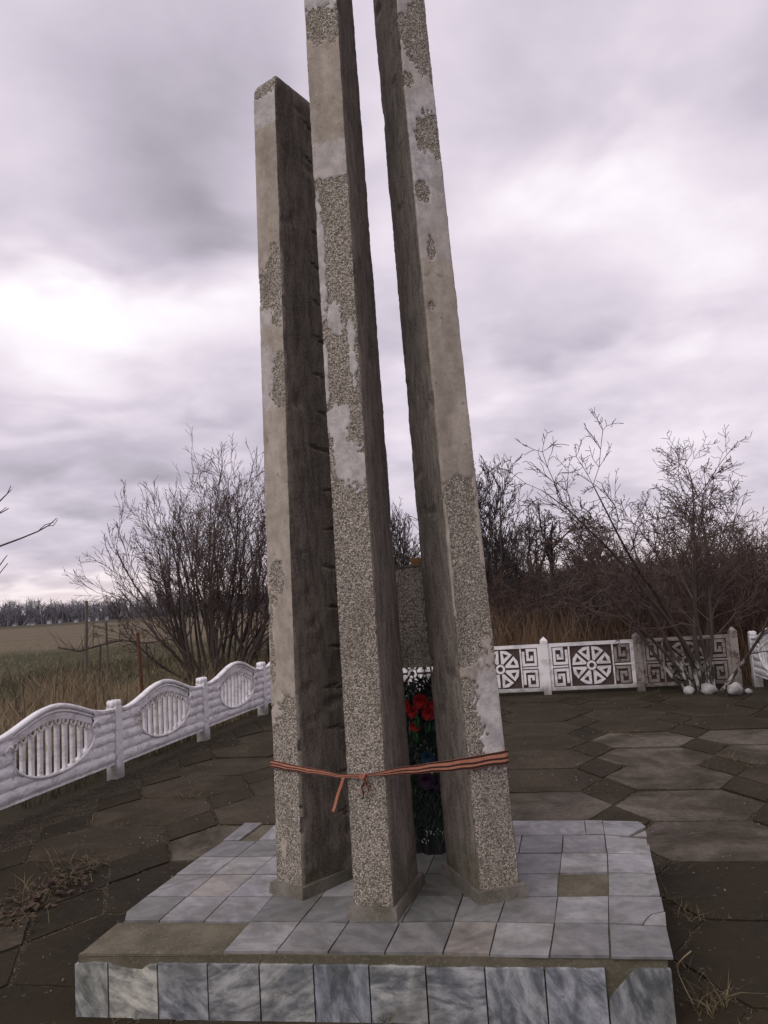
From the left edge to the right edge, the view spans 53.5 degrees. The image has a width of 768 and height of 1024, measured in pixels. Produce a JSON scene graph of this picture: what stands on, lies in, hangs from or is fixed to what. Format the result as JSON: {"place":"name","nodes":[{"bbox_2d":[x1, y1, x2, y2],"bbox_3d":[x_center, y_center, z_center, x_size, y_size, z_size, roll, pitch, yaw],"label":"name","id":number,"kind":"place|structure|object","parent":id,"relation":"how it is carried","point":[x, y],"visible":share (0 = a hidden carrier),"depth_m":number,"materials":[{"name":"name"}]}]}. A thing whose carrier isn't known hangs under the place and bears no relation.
{"place":"outdoors","nodes":[
{"label":"outdoors","id":0,"kind":"place"},
{"bbox_2d":[0,643,269,764],"bbox_3d":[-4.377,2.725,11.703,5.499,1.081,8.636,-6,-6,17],"label":"dry grass","id":1,"kind":"structure","parent":0,"point":[87,699],"depth_m":12.02,"materials":[{"name":"plant"}]},
{"bbox_2d":[0,647,271,808],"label":"green grass","id":2,"kind":"structure","parent":0,"point":[90,666],"depth_m":18.43,"materials":[{"name":"plant"}]},
{"bbox_2d":[0,686,767,1023],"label":"plaza","id":3,"kind":"structure","parent":0,"point":[696,834],"depth_m":5.62,"materials":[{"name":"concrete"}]},
{"bbox_2d":[0,849,110,930],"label":"leaf litter","id":4,"kind":"object","parent":3,"relation":"on","point":[25,907],"visible":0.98,"depth_m":4.53,"materials":[{"name":"brown plant"}]},
{"bbox_2d":[75,820,675,1023],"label":"marble plinth","id":5,"kind":"structure","parent":3,"relation":"on","point":[577,935],"depth_m":3.11,"materials":[{"name":"stone"}]},
{"bbox_2d":[254,76,352,900],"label":"concrete pillar","id":6,"kind":"structure","parent":5,"relation":"on","point":[313,848],"depth_m":3.89,"materials":[{"name":"grey concrete"}]},
{"bbox_2d":[270,749,508,811],"bbox_3d":[0.012,1.253,3.699,1.140,0.193,0.713,-4,-6,0],"label":"ribbon","id":7,"kind":"object","parent":6,"relation":"attached to","point":[499,758],"visible":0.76,"depth_m":3.45,"materials":[{"name":"orange fabric"}]},
{"bbox_2d":[304,0,424,922],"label":"concrete pillar","id":8,"kind":"structure","parent":5,"relation":"on","point":[388,881],"depth_m":3.58,"materials":[{"name":"grey concrete"}]},
{"bbox_2d":[403,667,445,854],"bbox_3d":[0.215,1.311,4.182,0.526,1.068,0.201,-5,-6,10],"label":"memorial wreath","id":9,"kind":"object","parent":5,"relation":"on","point":[428,816],"visible":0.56,"depth_m":4.13,"materials":[{"name":"green fabric"}]},
{"bbox_2d":[373,0,527,905],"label":"concrete pillar","id":10,"kind":"structure","parent":5,"relation":"on","point":[479,867],"depth_m":3.71,"materials":[{"name":"grey concrete"}]},
{"bbox_2d":[395,564,432,667],"bbox_3d":[0.083,0.555,4.057,0.780,0.536,0.086,-5,-6,10],"label":"concrete screen","id":11,"kind":"object","parent":10,"relation":"attached to","point":[412,623],"visible":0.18,"depth_m":4.01,"materials":[{"name":"grey concrete"}]},
{"bbox_2d":[410,558,421,564],"bbox_3d":[0.183,0.265,4.086,0.077,0.034,0.064,-4,-6,-1],"label":"brick","id":12,"kind":"object","parent":11,"relation":"on","point":[416,560],"visible":0.55,"depth_m":4.06,"materials":[{"name":"orange brick"}]},
{"bbox_2d":[0,753,766,1023],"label":"weed tufts","id":13,"kind":"object","parent":3,"relation":"on","point":[716,1004],"visible":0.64,"depth_m":3.68,"materials":[{"name":"plant"}]},
{"bbox_2d":[0,688,767,1023],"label":"joint weeds","id":14,"kind":"object","parent":3,"relation":"on","point":[542,734],"visible":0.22,"depth_m":5.95,"materials":[{"name":"plant"}]},
{"bbox_2d":[484,407,767,692],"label":"bare tree","id":15,"kind":"object","parent":3,"relation":"on","point":[695,660],"visible":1,"depth_m":11.04,"materials":[{"name":"brown plant"}]},
{"bbox_2d":[676,951,693,1003],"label":"dead stalk","id":16,"kind":"object","parent":3,"relation":"on","point":[680,977],"visible":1,"depth_m":2.97,"materials":[{"name":"plant"}]},
{"bbox_2d":[683,686,694,693],"bbox_3d":[4.264,2.489,10.647,0.151,0.127,0.158,-6,-7,21],"label":"stone","id":17,"kind":"object","parent":3,"relation":"on","point":[688,689],"visible":0.98,"depth_m":10.59,"materials":[{"name":"white stone"}]},
{"bbox_2d":[700,683,718,694],"bbox_3d":[4.475,2.440,10.476,0.247,0.168,0.182,-8,-8,37],"label":"stone","id":18,"kind":"object","parent":3,"relation":"on","point":[708,689],"visible":0.88,"depth_m":10.42,"materials":[{"name":"white stone"}]},
{"bbox_2d":[727,682,742,695],"bbox_3d":[4.737,2.391,10.280,0.207,0.190,0.334,-8,-8,35],"label":"stone","id":19,"kind":"object","parent":3,"relation":"on","point":[735,689],"visible":0.87,"depth_m":10.19,"materials":[{"name":"white stone"}]},
{"bbox_2d":[744,688,752,693],"bbox_3d":[4.922,2.428,10.306,0.104,0.085,0.104,0,-7,-33],"label":"stone","id":20,"kind":"object","parent":3,"relation":"on","point":[748,691],"visible":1,"depth_m":10.28,"materials":[{"name":"white stone"}]},
{"bbox_2d":[0,595,767,826],"bbox_3d":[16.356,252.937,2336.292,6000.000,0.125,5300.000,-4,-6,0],"label":"field","id":21,"kind":"structure","parent":0,"point":[35,634],"depth_m":29.73,"materials":[{"name":"brown plant"}]},
{"bbox_2d":[0,486,57,572],"bbox_3d":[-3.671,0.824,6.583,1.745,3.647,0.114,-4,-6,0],"label":"young tree","id":22,"kind":"object","parent":21,"relation":"on","point":[40,529],"visible":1,"depth_m":6.64,"materials":[{"name":"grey plant"}]},
{"bbox_2d":[84,601,87,673],"bbox_3d":[-8.524,3.582,21.801,0.155,2.060,0.099,-4,-6,0],"label":"wooden post","id":23,"kind":"object","parent":21,"relation":"on","point":[86,630],"visible":0.81,"depth_m":21.77,"materials":[{"name":"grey wood"}]},
{"bbox_2d":[105,622,108,673],"bbox_3d":[-7.550,3.718,20.774,0.078,1.444,0.069,-4,-6,0],"label":"wooden post","id":24,"kind":"object","parent":21,"relation":"on","point":[107,662],"visible":0.66,"depth_m":20.74,"materials":[{"name":"grey wood"}]},
{"bbox_2d":[46,615,170,687],"bbox_3d":[-5.295,2.818,14.816,2.640,1.664,0.821,-4,-6,0],"label":"fallen bough","id":25,"kind":"object","parent":21,"relation":"on","point":[83,649],"visible":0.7,"depth_m":14.83,"materials":[{"name":"brown wood"}]},
{"bbox_2d":[0,623,252,684],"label":"stubble","id":26,"kind":"object","parent":21,"relation":"on","point":[97,660],"visible":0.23,"depth_m":26.34,"materials":[{"name":"brown plant"}]},
{"bbox_2d":[0,661,270,809],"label":"concrete fence","id":27,"kind":"object","parent":21,"relation":"on","point":[117,735],"visible":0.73,"depth_m":7.68,"materials":[{"name":"white concrete"}]},
{"bbox_2d":[136,633,143,708],"bbox_3d":[-3.447,2.410,10.829,0.108,1.383,0.052,-4,-6,0],"label":"iron post","id":28,"kind":"object","parent":21,"relation":"on","point":[140,663],"visible":0.59,"depth_m":10.84,"materials":[{"name":"brown metal"}]},
{"bbox_2d":[63,423,269,694],"bbox_3d":[-2.966,0.886,13.701,5.424,5.010,3.748,-7,-7,30],"label":"bare shrub","id":29,"kind":"object","parent":21,"relation":"on","point":[200,556],"visible":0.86,"depth_m":13.39,"materials":[{"name":"brown plant"}]},
{"bbox_2d":[173,504,269,667],"bbox_3d":[-2.632,1.699,16.294,3.808,3.896,2.668,-8,-8,36],"label":"bare shrub","id":30,"kind":"object","parent":21,"relation":"on","point":[238,641],"visible":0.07,"depth_m":16.11,"materials":[{"name":"brown plant"}]},
{"bbox_2d":[0,559,677,626],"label":"wood","id":31,"kind":"object","parent":21,"relation":"on","point":[36,614],"visible":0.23,"depth_m":178.96,"materials":[{"name":"plant"}]},
{"bbox_2d":[390,497,420,565],"bbox_3d":[0.047,1.744,19.745,2.675,4.185,2.332,0,-7,-30],"label":"bare tree","id":32,"kind":"object","parent":21,"relation":"on","point":[399,554],"visible":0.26,"depth_m":19.70,"materials":[{"name":"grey plant"}]},
{"bbox_2d":[400,558,528,637],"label":"bramble shrub","id":33,"kind":"object","parent":21,"relation":"on","point":[508,569],"visible":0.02,"depth_m":19.33,"materials":[{"name":"brown plant"}]},
{"bbox_2d":[406,454,532,626],"bbox_3d":[1.990,0.938,17.964,2.874,5.159,3.297,-4,-6,0],"label":"bare tree","id":34,"kind":"object","parent":21,"relation":"on","point":[500,544],"visible":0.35,"depth_m":17.15,"materials":[{"name":"brown plant"}]},
{"bbox_2d":[231,589,767,694],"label":"reeds","id":35,"kind":"object","parent":21,"relation":"on","point":[529,638],"visible":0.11,"depth_m":13.01,"materials":[{"name":"brown plant"}]},
{"bbox_2d":[488,572,526,645],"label":"bramble shrub","id":36,"kind":"object","parent":21,"relation":"on","point":[505,603],"visible":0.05,"depth_m":16.32,"materials":[{"name":"brown plant"}]},
{"bbox_2d":[482,514,544,630],"bbox_3d":[3.870,1.957,22.650,2.489,3.893,2.169,-9,-8,41],"label":"bare tree","id":37,"kind":"object","parent":21,"relation":"on","point":[518,564],"visible":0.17,"depth_m":22.60,"materials":[{"name":"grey plant"}]},
{"bbox_2d":[489,557,545,619],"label":"bramble shrub","id":38,"kind":"object","parent":21,"relation":"on","point":[511,583],"visible":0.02,"depth_m":21.75,"materials":[{"name":"brown plant"}]},
{"bbox_2d":[485,559,561,644],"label":"bramble shrub","id":39,"kind":"object","parent":21,"relation":"on","point":[491,602],"visible":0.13,"depth_m":16.39,"materials":[{"name":"brown plant"}]},
{"bbox_2d":[494,545,571,633],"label":"bramble shrub","id":40,"kind":"object","parent":21,"relation":"on","point":[527,569],"visible":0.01,"depth_m":27.42,"materials":[{"name":"brown plant"}]},
{"bbox_2d":[485,541,589,636],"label":"bramble shrub","id":41,"kind":"object","parent":21,"relation":"on","point":[534,583],"visible":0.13,"depth_m":19.40,"materials":[{"name":"brown plant"}]},
{"bbox_2d":[485,496,599,628],"bbox_3d":[4.354,1.660,20.884,3.395,4.065,2.596,-9,-8,40],"label":"bare tree","id":42,"kind":"object","parent":21,"relation":"on","point":[550,546],"visible":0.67,"depth_m":20.90,"materials":[{"name":"brown plant"}]},
{"bbox_2d":[508,555,601,638],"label":"bramble shrub","id":43,"kind":"object","parent":21,"relation":"on","point":[548,589],"visible":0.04,"depth_m":21.53,"materials":[{"name":"brown plant"}]},
{"bbox_2d":[488,549,628,642],"bbox_3d":[3.376,1.960,15.683,3.348,2.525,3.474,-7,-7,26],"label":"bramble shrub","id":44,"kind":"object","parent":21,"relation":"on","point":[508,597],"visible":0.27,"depth_m":15.49,"materials":[{"name":"brown plant"}]},
{"bbox_2d":[487,548,636,642],"bbox_3d":[4.322,1.959,16.451,3.570,2.570,3.473,-1,-7,-21],"label":"bramble shrub","id":45,"kind":"object","parent":21,"relation":"on","point":[556,592],"visible":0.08,"depth_m":16.25,"materials":[{"name":"brown plant"}]},
{"bbox_2d":[403,627,742,695],"bbox_3d":[1.775,2.399,11.611,6.872,0.920,0.110,-5,-6,9],"label":"meander fence","id":46,"kind":"object","parent":21,"relation":"on","point":[546,667],"visible":0.48,"depth_m":11.37,"materials":[{"name":"white paint"}]},
{"bbox_2d":[523,533,652,596],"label":"bramble shrub","id":47,"kind":"object","parent":21,"relation":"on","point":[567,570],"visible":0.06,"depth_m":21.26,"materials":[{"name":"brown plant"}]},
{"bbox_2d":[531,565,659,640],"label":"bramble shrub","id":48,"kind":"object","parent":21,"relation":"on","point":[578,607],"visible":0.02,"depth_m":16.45,"materials":[{"name":"brown plant"}]},
{"bbox_2d":[532,532,661,598],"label":"bramble shrub","id":49,"kind":"object","parent":21,"relation":"on","point":[588,557],"visible":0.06,"depth_m":21.13,"materials":[{"name":"brown plant"}]},
{"bbox_2d":[556,520,637,577],"bbox_3d":[7.345,2.162,25.843,2.391,3.744,3.127,-8,-7,33],"label":"bare tree","id":50,"kind":"object","parent":21,"relation":"on","point":[565,549],"visible":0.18,"depth_m":25.84,"materials":[{"name":"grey plant"}]},
{"bbox_2d":[520,546,717,641],"bbox_3d":[4.314,1.788,13.996,3.221,2.384,3.311,-1,-7,-27],"label":"bramble shrub","id":51,"kind":"object","parent":21,"relation":"on","point":[590,615],"visible":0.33,"depth_m":13.90,"materials":[{"name":"brown plant"}]},
{"bbox_2d":[489,460,766,635],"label":"bare trees","id":52,"kind":"object","parent":21,"relation":"on","point":[589,564],"visible":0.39,"depth_m":14.49,"materials":[{"name":"brown plant"}]},
{"bbox_2d":[570,547,717,636],"bbox_3d":[5.872,1.914,16.971,3.477,2.573,3.574,-3,-6,-8],"label":"bramble shrub","id":53,"kind":"object","parent":21,"relation":"on","point":[638,574],"visible":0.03,"depth_m":17.36,"materials":[{"name":"brown plant"}]},
{"bbox_2d":[614,546,689,575],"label":"bramble shrub","id":54,"kind":"object","parent":21,"relation":"on","point":[651,559],"visible":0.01,"depth_m":29.65,"materials":[{"name":"brown plant"}]},
{"bbox_2d":[575,539,755,638],"bbox_3d":[4.879,1.641,13.306,3.254,2.454,3.377,2,-8,-40],"label":"bramble shrub","id":55,"kind":"object","parent":21,"relation":"on","point":[635,612],"visible":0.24,"depth_m":12.96,"materials":[{"name":"brown plant"}]},
{"bbox_2d":[581,543,760,621],"bbox_3d":[6.341,1.838,16.830,3.623,2.633,3.492,-3,-6,-11],"label":"bramble shrub","id":56,"kind":"object","parent":21,"relation":"on","point":[671,582],"visible":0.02,"depth_m":16.36,"materials":[{"name":"brown plant"}]},
{"bbox_2d":[632,533,749,589],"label":"bramble shrub","id":57,"kind":"object","parent":21,"relation":"on","point":[703,560],"visible":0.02,"depth_m":21.79,"materials":[{"name":"brown plant"}]},
{"bbox_2d":[629,526,767,654],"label":"bramble shrub","id":58,"kind":"object","parent":21,"relation":"on","point":[746,616],"visible":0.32,"depth_m":12.95,"materials":[{"name":"brown plant"}]},
{"bbox_2d":[666,554,764,614],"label":"bramble shrub","id":59,"kind":"object","parent":21,"relation":"on","point":[733,573],"visible":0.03,"depth_m":16.32,"materials":[{"name":"brown plant"}]},
{"bbox_2d":[669,518,767,658],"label":"bramble shrub","id":60,"kind":"object","parent":21,"relation":"on","point":[763,612],"visible":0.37,"depth_m":12.91,"materials":[{"name":"brown plant"}]},
{"bbox_2d":[682,529,755,580],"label":"bramble shrub","id":61,"kind":"object","parent":21,"relation":"on","point":[723,559],"depth_m":20.52,"materials":[{"name":"brown plant"}]},
{"bbox_2d":[676,523,767,574],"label":"bramble shrub","id":62,"kind":"object","parent":21,"relation":"on","point":[751,541],"visible":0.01,"depth_m":29.11,"materials":[{"name":"brown plant"}]},
{"bbox_2d":[681,535,767,596],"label":"bramble shrub","id":63,"kind":"object","parent":21,"relation":"on","point":[745,557],"visible":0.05,"depth_m":19.37,"materials":[{"name":"brown plant"}]},
{"bbox_2d":[687,551,767,630],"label":"bramble shrub","id":64,"kind":"object","parent":21,"relation":"on","point":[743,586],"visible":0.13,"depth_m":13.90,"materials":[{"name":"brown plant"}]},
{"bbox_2d":[698,506,767,616],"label":"bare tree","id":65,"kind":"object","parent":21,"relation":"on","point":[761,547],"visible":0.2,"depth_m":15.95,"materials":[{"name":"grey plant"}]},
{"bbox_2d":[701,523,767,559],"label":"bare tree","id":66,"kind":"object","parent":21,"relation":"on","point":[763,535],"visible":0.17,"depth_m":26.72,"materials":[{"name":"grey plant"}]},
{"bbox_2d":[747,628,767,686],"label":"concrete fence","id":67,"kind":"object","parent":21,"relation":"on","point":[759,666],"visible":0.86,"depth_m":10.94,"materials":[{"name":"white concrete"}]},
{"bbox_2d":[0,0,767,611],"label":"sky","id":68,"kind":"structure","parent":0,"point":[605,162],"materials":[{"name":"grey"}]},
{"bbox_2d":[20,694,758,991],"bbox_3d":[0.591,2.330,6.583,8.089,0.012,8.406,-4,-6,0],"label":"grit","id":69,"kind":"object","parent":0,"point":[508,777],"visible":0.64,"depth_m":6.13,"materials":[{"name":"grey gravel"}]}
]}

